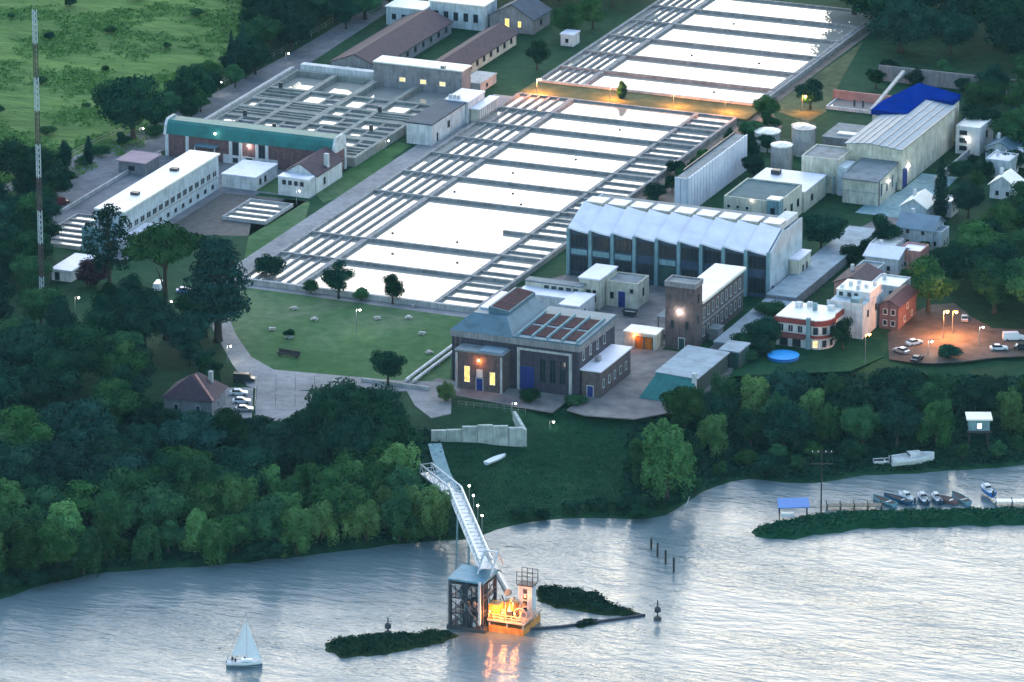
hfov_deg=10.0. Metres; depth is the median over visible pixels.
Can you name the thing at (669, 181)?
shrub
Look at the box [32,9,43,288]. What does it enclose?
radio mast
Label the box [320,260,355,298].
tree
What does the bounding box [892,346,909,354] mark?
parked car
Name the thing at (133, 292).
tree
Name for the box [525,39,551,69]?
tree
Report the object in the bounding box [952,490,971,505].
rowing boat
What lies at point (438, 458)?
bank walkway
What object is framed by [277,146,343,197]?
porch house
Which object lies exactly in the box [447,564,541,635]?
intake tower
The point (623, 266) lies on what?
window
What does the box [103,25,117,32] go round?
shrub
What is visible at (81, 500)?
tree
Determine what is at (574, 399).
shrub
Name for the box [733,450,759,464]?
shrub
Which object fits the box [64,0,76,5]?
shrub
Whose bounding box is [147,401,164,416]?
tree
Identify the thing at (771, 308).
shrub
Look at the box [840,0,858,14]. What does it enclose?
tree
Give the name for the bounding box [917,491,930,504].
motor boat
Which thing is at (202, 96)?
tree
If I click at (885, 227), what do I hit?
tree
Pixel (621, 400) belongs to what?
works road
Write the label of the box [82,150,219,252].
white office block
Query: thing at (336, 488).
tree
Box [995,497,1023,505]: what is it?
pale jetty
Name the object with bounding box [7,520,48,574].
tree
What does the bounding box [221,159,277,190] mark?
office annex
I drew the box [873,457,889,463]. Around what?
rowing boat
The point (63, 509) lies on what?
tree
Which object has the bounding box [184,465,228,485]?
tree
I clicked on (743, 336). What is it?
shrub
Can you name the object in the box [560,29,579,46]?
pump kiosk
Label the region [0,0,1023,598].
ground
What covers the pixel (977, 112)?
tree
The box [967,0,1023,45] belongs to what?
tree
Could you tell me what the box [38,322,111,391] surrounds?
tree
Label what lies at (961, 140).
window
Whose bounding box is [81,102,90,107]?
shrub
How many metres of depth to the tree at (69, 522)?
1328.59 m
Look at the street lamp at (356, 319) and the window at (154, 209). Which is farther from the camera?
the window at (154, 209)
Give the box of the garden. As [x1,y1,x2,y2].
[732,338,883,376]
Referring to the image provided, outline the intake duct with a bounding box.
[448,482,511,595]
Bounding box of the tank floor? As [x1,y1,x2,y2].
[170,193,305,235]
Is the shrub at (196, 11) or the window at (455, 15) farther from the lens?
the shrub at (196, 11)
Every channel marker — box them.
[384,618,391,633]
[654,600,661,620]
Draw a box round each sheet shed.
[639,345,729,400]
[718,340,750,368]
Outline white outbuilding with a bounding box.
[52,253,95,281]
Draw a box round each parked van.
[55,196,69,204]
[153,279,162,290]
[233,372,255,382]
[1002,331,1023,340]
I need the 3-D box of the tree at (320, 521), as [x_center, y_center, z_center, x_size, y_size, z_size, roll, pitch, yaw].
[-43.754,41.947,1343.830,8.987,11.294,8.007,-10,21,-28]
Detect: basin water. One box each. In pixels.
[248,95,730,306]
[544,0,870,102]
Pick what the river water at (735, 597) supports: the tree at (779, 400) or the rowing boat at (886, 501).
the rowing boat at (886, 501)
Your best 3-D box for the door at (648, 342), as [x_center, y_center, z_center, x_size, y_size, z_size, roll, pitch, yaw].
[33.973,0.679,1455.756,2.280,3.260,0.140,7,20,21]
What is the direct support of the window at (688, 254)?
in the sawtooth hall
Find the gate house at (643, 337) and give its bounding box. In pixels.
[623,324,663,349]
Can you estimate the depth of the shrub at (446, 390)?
1417.62 m
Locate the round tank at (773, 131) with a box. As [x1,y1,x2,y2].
[754,124,780,152]
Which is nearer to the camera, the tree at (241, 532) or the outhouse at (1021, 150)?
the tree at (241, 532)
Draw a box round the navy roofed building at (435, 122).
[406,88,484,145]
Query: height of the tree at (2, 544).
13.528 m
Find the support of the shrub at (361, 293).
on the lawn at (330, 341)
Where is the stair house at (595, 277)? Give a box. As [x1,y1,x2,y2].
[578,263,617,308]
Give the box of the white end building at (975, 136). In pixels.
[955,117,992,155]
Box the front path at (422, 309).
[221,281,470,317]
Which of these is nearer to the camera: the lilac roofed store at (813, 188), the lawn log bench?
the lawn log bench
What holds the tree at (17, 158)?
on the ground at (514, 68)
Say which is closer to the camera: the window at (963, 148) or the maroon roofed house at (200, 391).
the maroon roofed house at (200, 391)
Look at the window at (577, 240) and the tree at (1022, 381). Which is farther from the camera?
the window at (577, 240)
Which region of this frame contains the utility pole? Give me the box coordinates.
[811,450,832,512]
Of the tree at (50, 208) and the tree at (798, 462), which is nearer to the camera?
the tree at (798, 462)
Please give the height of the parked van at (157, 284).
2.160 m
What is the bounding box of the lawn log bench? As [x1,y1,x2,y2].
[277,348,299,357]
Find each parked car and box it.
[176,286,189,293]
[230,388,247,395]
[232,396,250,403]
[235,404,253,411]
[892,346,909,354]
[905,338,923,345]
[910,354,923,362]
[961,314,967,321]
[990,343,1007,350]
[1013,342,1023,349]
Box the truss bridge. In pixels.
[419,462,503,575]
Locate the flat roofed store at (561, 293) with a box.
[522,276,595,311]
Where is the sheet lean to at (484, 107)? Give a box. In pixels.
[470,95,499,122]
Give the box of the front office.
[789,249,811,274]
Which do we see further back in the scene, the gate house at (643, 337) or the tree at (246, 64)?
the tree at (246, 64)
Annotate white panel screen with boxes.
[674,132,746,205]
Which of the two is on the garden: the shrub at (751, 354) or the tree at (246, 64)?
the shrub at (751, 354)
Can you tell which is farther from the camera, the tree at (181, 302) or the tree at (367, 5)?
the tree at (367, 5)
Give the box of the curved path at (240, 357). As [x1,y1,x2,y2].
[211,318,459,390]
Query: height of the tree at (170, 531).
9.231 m
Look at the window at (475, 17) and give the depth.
1741.68 m
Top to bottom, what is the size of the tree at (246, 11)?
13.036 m
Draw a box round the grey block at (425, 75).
[373,55,471,93]
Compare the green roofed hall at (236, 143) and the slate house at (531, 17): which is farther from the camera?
the slate house at (531, 17)
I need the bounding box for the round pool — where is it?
[767,350,798,362]
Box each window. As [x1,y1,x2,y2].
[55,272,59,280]
[128,165,134,170]
[134,218,138,226]
[140,214,144,222]
[146,210,150,218]
[152,206,156,214]
[200,177,204,185]
[206,173,210,181]
[212,170,216,177]
[232,142,238,155]
[259,145,264,158]
[399,77,405,81]
[420,79,426,84]
[439,81,445,86]
[453,12,457,20]
[463,13,467,21]
[464,365,469,381]
[473,14,477,22]
[489,372,494,385]
[505,18,508,26]
[539,358,545,382]
[549,360,555,384]
[559,361,565,385]
[571,233,586,248]
[571,255,586,271]
[582,349,584,360]
[589,344,591,355]
[593,236,608,250]
[593,257,608,264]
[596,339,598,349]
[603,333,605,344]
[615,239,631,253]
[615,260,630,272]
[637,241,653,256]
[637,263,652,279]
[659,244,675,259]
[671,320,674,327]
[681,247,697,261]
[681,268,697,277]
[685,321,688,329]
[704,250,720,263]
[707,303,709,314]
[725,289,727,300]
[726,252,742,266]
[748,255,764,269]
[748,277,764,293]
[770,208,774,214]
[779,337,787,345]
[788,324,792,331]
[792,339,800,346]
[797,325,802,333]
[812,327,818,335]
[812,340,817,348]
[821,340,826,347]
[822,327,826,335]
[829,338,832,346]
[880,183,882,197]
[891,174,893,187]
[959,130,966,135]
[959,138,966,142]
[959,145,966,150]
[977,423,981,428]
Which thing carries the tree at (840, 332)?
on the garden
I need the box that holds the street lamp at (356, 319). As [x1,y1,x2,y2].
[356,308,360,333]
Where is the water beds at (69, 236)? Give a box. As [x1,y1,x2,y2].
[50,213,95,249]
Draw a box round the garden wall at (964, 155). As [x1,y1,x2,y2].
[934,149,969,185]
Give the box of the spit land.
[752,507,1023,539]
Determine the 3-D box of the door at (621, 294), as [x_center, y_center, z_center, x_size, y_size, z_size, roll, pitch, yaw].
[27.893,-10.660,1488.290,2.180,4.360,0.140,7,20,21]
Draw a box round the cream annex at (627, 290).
[606,271,648,308]
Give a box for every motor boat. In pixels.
[889,450,933,465]
[898,490,916,503]
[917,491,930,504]
[931,491,943,504]
[981,483,996,497]
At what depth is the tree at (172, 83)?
1660.24 m
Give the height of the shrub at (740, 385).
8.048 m
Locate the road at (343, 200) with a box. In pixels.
[214,94,511,282]
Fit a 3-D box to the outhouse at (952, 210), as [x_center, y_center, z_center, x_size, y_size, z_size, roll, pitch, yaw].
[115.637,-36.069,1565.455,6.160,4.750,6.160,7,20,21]
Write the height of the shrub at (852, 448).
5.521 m
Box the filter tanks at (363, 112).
[204,62,457,166]
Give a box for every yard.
[49,155,315,259]
[256,389,311,420]
[433,378,567,412]
[518,274,665,357]
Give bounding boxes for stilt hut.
[965,412,992,448]
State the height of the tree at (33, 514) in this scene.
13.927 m
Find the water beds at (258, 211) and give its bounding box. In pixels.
[222,198,292,224]
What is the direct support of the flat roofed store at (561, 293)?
on the yard at (651, 309)
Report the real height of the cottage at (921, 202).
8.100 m
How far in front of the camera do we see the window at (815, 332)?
1454.87 m
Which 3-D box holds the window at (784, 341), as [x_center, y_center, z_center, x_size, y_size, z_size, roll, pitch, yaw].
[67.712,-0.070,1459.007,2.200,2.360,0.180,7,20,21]
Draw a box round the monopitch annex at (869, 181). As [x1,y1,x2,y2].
[841,158,898,205]
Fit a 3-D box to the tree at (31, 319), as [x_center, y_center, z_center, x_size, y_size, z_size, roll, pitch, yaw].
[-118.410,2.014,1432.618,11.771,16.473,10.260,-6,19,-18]
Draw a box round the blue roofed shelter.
[777,497,809,519]
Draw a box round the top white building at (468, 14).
[385,0,496,30]
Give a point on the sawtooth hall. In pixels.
(659, 242)
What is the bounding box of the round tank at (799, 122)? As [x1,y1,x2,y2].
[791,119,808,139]
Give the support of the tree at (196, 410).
on the ground at (514, 68)
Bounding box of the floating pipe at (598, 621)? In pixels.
[530,613,645,629]
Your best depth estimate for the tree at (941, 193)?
1555.58 m
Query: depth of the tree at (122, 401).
1387.01 m
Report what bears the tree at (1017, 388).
on the ground at (514, 68)
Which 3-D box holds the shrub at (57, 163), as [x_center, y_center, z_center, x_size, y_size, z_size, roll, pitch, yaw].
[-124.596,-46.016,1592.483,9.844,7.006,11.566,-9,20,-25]
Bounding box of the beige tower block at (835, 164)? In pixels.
[801,144,855,195]
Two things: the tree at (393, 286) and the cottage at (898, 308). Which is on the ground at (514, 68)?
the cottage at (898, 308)
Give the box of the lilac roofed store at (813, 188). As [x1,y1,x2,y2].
[753,167,826,212]
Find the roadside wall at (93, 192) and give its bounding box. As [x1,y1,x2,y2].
[50,150,160,219]
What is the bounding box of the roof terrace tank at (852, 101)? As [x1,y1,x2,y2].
[826,89,890,113]
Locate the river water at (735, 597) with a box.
[0,465,1023,681]
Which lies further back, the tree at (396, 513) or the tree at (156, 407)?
the tree at (156, 407)
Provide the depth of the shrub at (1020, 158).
1603.28 m
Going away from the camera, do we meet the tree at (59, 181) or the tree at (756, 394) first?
the tree at (756, 394)
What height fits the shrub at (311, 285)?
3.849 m
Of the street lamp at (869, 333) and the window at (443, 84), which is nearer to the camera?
the street lamp at (869, 333)
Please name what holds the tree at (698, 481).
on the ground at (514, 68)
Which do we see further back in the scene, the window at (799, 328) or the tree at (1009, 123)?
the tree at (1009, 123)
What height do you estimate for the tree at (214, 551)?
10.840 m
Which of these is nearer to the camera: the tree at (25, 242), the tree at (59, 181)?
the tree at (25, 242)
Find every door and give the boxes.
[476,377,482,390]
[520,365,534,388]
[587,385,593,396]
[618,290,625,307]
[635,336,643,348]
[644,337,652,349]
[659,265,675,284]
[678,337,684,349]
[728,359,731,367]
[902,164,907,187]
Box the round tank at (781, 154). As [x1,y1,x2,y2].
[770,139,792,169]
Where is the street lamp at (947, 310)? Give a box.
[943,309,948,338]
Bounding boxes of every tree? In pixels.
[0,136,52,179]
[0,178,16,207]
[0,228,54,262]
[0,244,14,288]
[0,276,16,321]
[0,318,24,340]
[0,321,66,384]
[0,369,24,415]
[0,404,57,449]
[0,439,44,485]
[0,477,26,516]
[0,509,32,556]
[0,531,7,558]
[0,541,7,576]
[2,206,62,242]
[7,346,83,404]
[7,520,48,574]
[9,253,52,288]
[10,193,34,205]
[11,172,35,195]
[11,471,65,507]
[12,192,42,212]
[15,316,36,331]
[15,484,73,519]
[16,286,62,325]
[16,439,60,471]
[17,504,45,534]
[29,186,58,204]
[29,519,54,554]
[31,162,55,181]
[33,396,119,444]
[34,438,91,486]
[35,168,73,193]
[36,196,62,220]
[37,518,85,563]
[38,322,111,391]
[42,295,79,329]
[46,498,81,525]
[49,510,86,567]
[53,422,94,462]
[56,139,72,166]
[59,467,124,521]
[61,479,101,523]
[68,525,103,577]
[82,203,130,284]
[82,293,121,347]
[82,451,149,487]
[83,136,94,164]
[87,377,143,428]
[89,489,139,543]
[90,73,165,139]
[90,281,119,304]
[91,511,129,563]
[95,364,151,403]
[95,464,162,501]
[96,339,150,378]
[98,341,156,378]
[101,330,144,346]
[111,272,153,336]
[116,131,131,146]
[116,288,176,347]
[118,422,165,463]
[119,403,150,426]
[120,220,208,339]
[121,481,195,534]
[130,521,161,566]
[140,103,171,124]
[143,450,197,489]
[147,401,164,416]
[151,518,186,552]
[152,408,180,426]
[155,410,229,454]
[159,444,213,466]
[161,90,182,114]
[161,311,212,347]
[162,76,190,98]
[167,451,218,496]
[169,63,218,97]
[169,480,225,522]
[170,407,183,419]
[171,283,240,337]
[176,342,202,365]
[177,96,201,116]
[178,508,207,554]
[180,235,253,342]
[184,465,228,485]
[186,409,212,416]
[188,87,211,111]
[189,350,215,366]
[195,516,235,566]
[196,353,215,371]
[197,59,224,75]
[198,362,223,378]
[202,368,221,381]
[206,68,223,91]
[208,444,279,493]
[210,512,255,553]
[211,407,264,453]
[211,471,239,511]
[212,407,239,418]
[217,52,236,67]
[219,475,258,515]
[224,63,245,87]
[226,29,236,82]
[234,417,302,474]
[235,14,284,47]
[236,57,255,78]
[237,0,265,21]
[237,20,247,72]
[239,493,285,540]
[243,43,272,73]
[243,415,272,435]
[250,0,297,43]
[255,464,279,500]
[269,472,310,509]
[272,491,303,538]
[275,8,314,50]
[276,506,311,557]
[280,432,340,474]
[283,414,310,436]
[287,392,350,462]
[294,461,319,504]
[298,374,369,413]
[301,0,339,30]
[302,463,372,529]
[306,499,339,545]
[316,409,390,458]
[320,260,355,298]
[331,438,395,477]
[332,511,359,538]
[333,0,362,28]
[337,393,400,431]
[338,460,363,477]
[342,382,407,425]
[348,496,380,542]
[349,463,388,527]
[350,0,382,19]
[355,402,424,453]
[369,349,407,383]
[372,483,395,529]
[379,441,421,487]
[380,485,418,543]
[381,273,405,303]
[382,464,428,496]
[403,485,423,522]
[410,483,452,540]
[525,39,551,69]
[550,2,584,30]
[577,0,607,28]
[616,80,627,98]
[627,438,658,491]
[640,417,696,500]
[658,385,706,428]
[677,429,700,458]
[687,477,701,491]
[691,388,737,419]
[695,412,728,458]
[709,371,737,419]
[712,461,726,475]
[723,127,732,138]
[727,407,768,445]
[736,120,762,138]
[740,374,770,417]
[741,153,764,176]
[747,134,760,154]
[752,94,780,116]
[757,133,775,153]
[758,391,789,439]
[761,110,781,127]
[762,366,813,404]
[762,400,816,446]
[767,443,787,457]
[790,455,806,472]
[794,77,823,109]
[797,388,824,428]
[802,212,848,249]
[804,441,823,460]
[813,402,841,445]
[820,380,848,388]
[822,373,851,406]
[823,388,873,420]
[829,317,852,348]
[838,404,881,443]
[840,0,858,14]
[851,0,915,32]
[864,0,943,52]
[865,68,886,87]
[871,213,903,239]
[875,387,917,411]
[875,401,925,446]
[900,268,914,277]
[906,255,959,312]
[912,0,944,7]
[912,382,952,408]
[915,399,954,452]
[918,241,930,246]
[922,372,954,392]
[925,8,977,54]
[930,240,969,287]
[931,0,976,19]
[932,157,949,218]
[936,59,956,72]
[949,181,985,217]
[949,219,1005,253]
[953,443,969,459]
[954,77,971,94]
[957,217,1005,237]
[959,239,1023,280]
[960,104,1001,128]
[961,377,1009,413]
[963,79,1007,107]
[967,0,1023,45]
[967,154,977,162]
[968,257,1023,313]
[969,170,986,184]
[974,63,1012,84]
[979,200,1023,233]
[982,12,1023,66]
[988,104,1023,141]
[988,440,1007,458]
[991,229,1023,255]
[995,385,1023,433]
[999,180,1023,206]
[999,257,1023,274]
[1000,79,1023,107]
[1004,273,1023,303]
[1009,53,1023,82]
[1011,202,1023,230]
[1011,386,1023,395]
[1018,378,1023,416]
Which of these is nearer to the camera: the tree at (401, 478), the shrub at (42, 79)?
the tree at (401, 478)
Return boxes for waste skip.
[622,309,637,316]
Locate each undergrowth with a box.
[0,394,451,577]
[618,371,1023,514]
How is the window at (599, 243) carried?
in the sawtooth hall
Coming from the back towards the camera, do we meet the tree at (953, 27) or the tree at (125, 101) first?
the tree at (953, 27)
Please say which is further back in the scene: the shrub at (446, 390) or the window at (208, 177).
the window at (208, 177)
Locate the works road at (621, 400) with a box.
[567,216,897,419]
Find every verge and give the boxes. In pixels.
[635,27,873,202]
[777,43,861,121]
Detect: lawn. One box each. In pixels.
[231,287,463,380]
[244,199,309,258]
[256,177,277,192]
[316,149,393,202]
[357,142,410,167]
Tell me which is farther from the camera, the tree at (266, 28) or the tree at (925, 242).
the tree at (266, 28)
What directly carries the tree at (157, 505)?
on the ground at (514, 68)
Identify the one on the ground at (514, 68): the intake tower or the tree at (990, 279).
the tree at (990, 279)
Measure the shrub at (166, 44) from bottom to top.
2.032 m
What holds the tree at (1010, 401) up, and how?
on the ground at (514, 68)
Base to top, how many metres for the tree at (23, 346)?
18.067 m
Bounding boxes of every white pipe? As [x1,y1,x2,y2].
[405,344,451,381]
[412,351,451,382]
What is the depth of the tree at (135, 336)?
1437.12 m
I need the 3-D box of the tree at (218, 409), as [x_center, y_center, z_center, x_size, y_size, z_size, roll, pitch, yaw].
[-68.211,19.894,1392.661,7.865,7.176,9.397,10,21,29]
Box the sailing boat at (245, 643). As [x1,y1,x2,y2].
[226,612,261,666]
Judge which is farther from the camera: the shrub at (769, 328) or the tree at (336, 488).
the shrub at (769, 328)
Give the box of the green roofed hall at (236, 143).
[163,114,346,169]
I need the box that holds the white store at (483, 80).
[471,71,496,90]
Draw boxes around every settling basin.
[242,92,736,312]
[538,0,882,105]
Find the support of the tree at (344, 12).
on the ground at (514, 68)
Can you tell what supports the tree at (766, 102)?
on the ground at (514, 68)
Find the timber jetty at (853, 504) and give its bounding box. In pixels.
[826,500,882,509]
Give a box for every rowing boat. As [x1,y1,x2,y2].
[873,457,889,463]
[873,494,897,507]
[884,493,912,505]
[939,495,957,504]
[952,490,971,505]
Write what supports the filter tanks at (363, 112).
on the ground at (514, 68)
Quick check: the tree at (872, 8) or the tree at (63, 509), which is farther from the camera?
the tree at (872, 8)
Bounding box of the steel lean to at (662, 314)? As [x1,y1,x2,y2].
[657,309,664,326]
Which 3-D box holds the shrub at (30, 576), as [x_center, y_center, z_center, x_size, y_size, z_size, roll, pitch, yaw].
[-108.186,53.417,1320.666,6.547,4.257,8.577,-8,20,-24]
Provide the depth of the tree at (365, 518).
1343.96 m
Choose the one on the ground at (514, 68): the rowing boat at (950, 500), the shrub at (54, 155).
the shrub at (54, 155)
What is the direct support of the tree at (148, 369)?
on the ground at (514, 68)
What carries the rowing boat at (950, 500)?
on the river water at (735, 597)
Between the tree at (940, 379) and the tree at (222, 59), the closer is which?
the tree at (940, 379)
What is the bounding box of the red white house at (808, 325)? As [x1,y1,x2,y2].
[774,301,843,349]
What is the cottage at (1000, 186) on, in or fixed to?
on the ground at (514, 68)
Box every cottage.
[832,263,885,295]
[862,239,909,274]
[872,273,910,299]
[877,283,918,329]
[895,208,945,249]
[899,188,935,214]
[983,132,1023,157]
[985,150,1018,176]
[987,167,1023,198]
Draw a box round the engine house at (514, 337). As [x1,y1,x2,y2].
[450,287,631,397]
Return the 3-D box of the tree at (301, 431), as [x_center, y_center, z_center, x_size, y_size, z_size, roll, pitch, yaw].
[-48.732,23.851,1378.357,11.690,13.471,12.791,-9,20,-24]
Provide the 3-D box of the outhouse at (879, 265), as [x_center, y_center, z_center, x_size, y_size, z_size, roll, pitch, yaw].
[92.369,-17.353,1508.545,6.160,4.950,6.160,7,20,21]
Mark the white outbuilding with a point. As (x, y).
(65, 269)
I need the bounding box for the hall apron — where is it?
[855,173,957,217]
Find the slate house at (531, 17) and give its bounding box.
[488,0,551,34]
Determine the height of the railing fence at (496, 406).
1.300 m
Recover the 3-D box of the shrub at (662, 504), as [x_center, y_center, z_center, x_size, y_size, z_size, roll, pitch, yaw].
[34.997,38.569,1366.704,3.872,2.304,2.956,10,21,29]
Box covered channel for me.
[713,225,876,348]
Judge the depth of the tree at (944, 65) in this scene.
1686.49 m
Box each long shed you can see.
[329,8,453,69]
[435,23,517,72]
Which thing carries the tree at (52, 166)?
on the ground at (514, 68)
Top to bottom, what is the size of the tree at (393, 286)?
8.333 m
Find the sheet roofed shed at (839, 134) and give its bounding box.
[821,123,865,146]
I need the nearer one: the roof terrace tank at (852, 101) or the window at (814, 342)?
the window at (814, 342)
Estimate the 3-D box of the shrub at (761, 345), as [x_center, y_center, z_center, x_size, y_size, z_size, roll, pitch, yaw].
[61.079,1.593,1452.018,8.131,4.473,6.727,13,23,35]
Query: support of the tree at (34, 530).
on the ground at (514, 68)
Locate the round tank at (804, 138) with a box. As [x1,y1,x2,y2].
[792,121,815,156]
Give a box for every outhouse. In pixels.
[856,260,884,271]
[870,237,903,246]
[902,242,928,269]
[934,225,948,248]
[935,195,957,217]
[1005,147,1023,167]
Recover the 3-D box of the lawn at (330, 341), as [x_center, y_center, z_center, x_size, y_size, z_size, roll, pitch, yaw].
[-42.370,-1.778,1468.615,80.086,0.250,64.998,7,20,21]
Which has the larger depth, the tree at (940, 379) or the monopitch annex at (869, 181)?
the monopitch annex at (869, 181)
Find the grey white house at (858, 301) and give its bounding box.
[827,279,881,338]
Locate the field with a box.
[0,0,245,182]
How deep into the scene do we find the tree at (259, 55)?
1693.17 m
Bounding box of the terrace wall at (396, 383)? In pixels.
[361,377,428,389]
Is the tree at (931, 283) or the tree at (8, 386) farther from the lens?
the tree at (931, 283)
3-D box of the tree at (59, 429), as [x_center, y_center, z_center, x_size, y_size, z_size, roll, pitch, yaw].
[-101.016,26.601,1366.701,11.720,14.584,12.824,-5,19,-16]
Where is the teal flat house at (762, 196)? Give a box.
[724,178,801,215]
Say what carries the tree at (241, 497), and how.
on the ground at (514, 68)
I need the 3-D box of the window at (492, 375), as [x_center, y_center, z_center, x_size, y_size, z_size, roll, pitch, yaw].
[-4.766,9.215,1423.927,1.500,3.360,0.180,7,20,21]
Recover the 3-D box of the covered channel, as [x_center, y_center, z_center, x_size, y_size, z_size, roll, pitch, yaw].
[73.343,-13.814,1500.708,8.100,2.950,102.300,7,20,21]
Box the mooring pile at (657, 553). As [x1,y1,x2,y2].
[656,542,658,556]
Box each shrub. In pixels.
[0,573,22,588]
[7,12,15,16]
[18,565,48,585]
[36,76,47,82]
[38,126,57,134]
[43,32,54,38]
[44,562,75,581]
[46,150,59,161]
[51,158,75,179]
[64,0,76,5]
[74,155,87,164]
[74,258,111,285]
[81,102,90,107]
[93,145,110,155]
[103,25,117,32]
[145,124,163,135]
[163,42,171,47]
[189,8,204,15]
[240,541,264,560]
[252,253,286,275]
[257,535,293,556]
[282,328,294,334]
[302,280,318,292]
[352,287,369,299]
[388,522,426,540]
[422,521,447,537]
[436,381,456,400]
[510,506,534,517]
[519,388,541,402]
[534,508,550,519]
[561,500,581,512]
[564,394,588,405]
[584,497,609,509]
[628,503,651,518]
[643,182,666,197]
[646,196,658,200]
[655,500,669,510]
[664,175,675,190]
[665,160,685,173]
[674,165,686,176]
[686,157,697,164]
[695,148,708,157]
[729,332,761,342]
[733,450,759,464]
[735,374,766,400]
[741,315,781,341]
[745,349,757,360]
[749,338,771,354]
[751,454,785,475]
[753,300,785,315]
[837,439,869,459]
[839,243,863,262]
[858,238,871,252]
[870,366,929,395]
[879,59,900,66]
[904,67,923,84]
[938,344,964,356]
[947,160,975,178]
[974,159,995,177]
[1002,149,1023,167]
[1010,434,1023,450]
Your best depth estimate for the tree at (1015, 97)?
1640.63 m
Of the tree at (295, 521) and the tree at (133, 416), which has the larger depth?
the tree at (133, 416)
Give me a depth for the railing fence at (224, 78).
1638.17 m
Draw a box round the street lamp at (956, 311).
[952,310,957,333]
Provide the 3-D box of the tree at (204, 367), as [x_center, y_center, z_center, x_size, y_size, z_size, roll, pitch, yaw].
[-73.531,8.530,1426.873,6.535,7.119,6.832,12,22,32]
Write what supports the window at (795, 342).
in the red white house at (808, 325)
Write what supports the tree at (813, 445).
on the ground at (514, 68)
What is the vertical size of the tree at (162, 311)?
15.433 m
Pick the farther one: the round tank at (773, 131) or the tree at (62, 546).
the round tank at (773, 131)
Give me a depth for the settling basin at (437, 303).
1581.21 m
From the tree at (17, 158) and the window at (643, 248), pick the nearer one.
the window at (643, 248)
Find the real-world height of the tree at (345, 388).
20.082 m
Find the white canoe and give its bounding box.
[483,453,505,464]
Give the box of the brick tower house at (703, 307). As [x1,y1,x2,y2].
[664,263,745,349]
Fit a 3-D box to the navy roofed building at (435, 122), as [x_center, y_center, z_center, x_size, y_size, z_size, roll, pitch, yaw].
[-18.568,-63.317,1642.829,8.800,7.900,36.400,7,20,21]
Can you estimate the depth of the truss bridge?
1329.07 m
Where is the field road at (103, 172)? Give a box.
[4,0,392,208]
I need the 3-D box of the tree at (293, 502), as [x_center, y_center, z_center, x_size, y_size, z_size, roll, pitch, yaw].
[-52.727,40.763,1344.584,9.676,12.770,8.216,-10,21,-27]
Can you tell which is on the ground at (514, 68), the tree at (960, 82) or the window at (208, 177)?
the tree at (960, 82)
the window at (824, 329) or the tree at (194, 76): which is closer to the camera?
the window at (824, 329)
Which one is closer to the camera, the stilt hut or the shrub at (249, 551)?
the shrub at (249, 551)
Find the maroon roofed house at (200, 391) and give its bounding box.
[161,370,228,414]
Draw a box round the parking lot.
[888,303,1023,363]
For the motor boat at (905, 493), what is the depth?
1374.72 m
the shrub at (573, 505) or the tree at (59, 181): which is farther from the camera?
the tree at (59, 181)
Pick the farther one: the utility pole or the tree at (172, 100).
the tree at (172, 100)
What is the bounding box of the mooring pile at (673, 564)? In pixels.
[673,557,674,571]
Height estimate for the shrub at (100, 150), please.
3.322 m
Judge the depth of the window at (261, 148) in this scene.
1606.08 m
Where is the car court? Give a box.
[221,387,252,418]
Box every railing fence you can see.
[4,18,335,189]
[255,374,333,415]
[460,401,525,412]
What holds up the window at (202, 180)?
in the white office block at (177, 185)
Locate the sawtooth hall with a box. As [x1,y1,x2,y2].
[566,194,802,297]
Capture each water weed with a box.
[326,627,452,655]
[537,583,635,615]
[575,618,597,625]
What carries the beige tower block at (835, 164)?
on the ground at (514, 68)
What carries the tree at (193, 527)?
on the ground at (514, 68)
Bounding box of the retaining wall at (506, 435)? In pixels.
[431,411,526,446]
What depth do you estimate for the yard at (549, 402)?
1420.62 m
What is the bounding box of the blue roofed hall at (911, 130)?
[844,70,960,189]
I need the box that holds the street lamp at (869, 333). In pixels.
[865,332,870,361]
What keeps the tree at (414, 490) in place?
on the ground at (514, 68)
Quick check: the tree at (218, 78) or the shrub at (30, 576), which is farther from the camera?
the tree at (218, 78)
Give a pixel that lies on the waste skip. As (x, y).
(629, 312)
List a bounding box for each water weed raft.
[325,630,458,657]
[536,586,640,615]
[575,623,597,627]
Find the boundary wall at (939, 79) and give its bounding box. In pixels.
[878,65,1022,93]
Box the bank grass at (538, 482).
[443,407,686,537]
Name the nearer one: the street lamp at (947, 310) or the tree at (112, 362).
the tree at (112, 362)
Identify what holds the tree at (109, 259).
on the ground at (514, 68)
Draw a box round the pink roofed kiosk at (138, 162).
[115,150,161,174]
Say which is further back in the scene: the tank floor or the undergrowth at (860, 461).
the tank floor
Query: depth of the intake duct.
1303.41 m
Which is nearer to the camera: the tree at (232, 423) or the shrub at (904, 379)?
the tree at (232, 423)
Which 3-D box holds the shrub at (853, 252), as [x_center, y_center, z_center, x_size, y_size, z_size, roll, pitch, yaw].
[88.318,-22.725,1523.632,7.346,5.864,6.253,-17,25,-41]
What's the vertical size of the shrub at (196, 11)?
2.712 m
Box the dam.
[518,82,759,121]
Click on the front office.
(800, 260)
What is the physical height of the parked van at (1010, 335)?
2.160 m
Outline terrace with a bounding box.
[405,387,451,418]
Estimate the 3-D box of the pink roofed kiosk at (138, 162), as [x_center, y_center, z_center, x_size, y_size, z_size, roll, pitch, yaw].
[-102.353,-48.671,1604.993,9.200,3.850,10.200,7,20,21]
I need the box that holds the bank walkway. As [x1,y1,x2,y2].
[428,443,460,493]

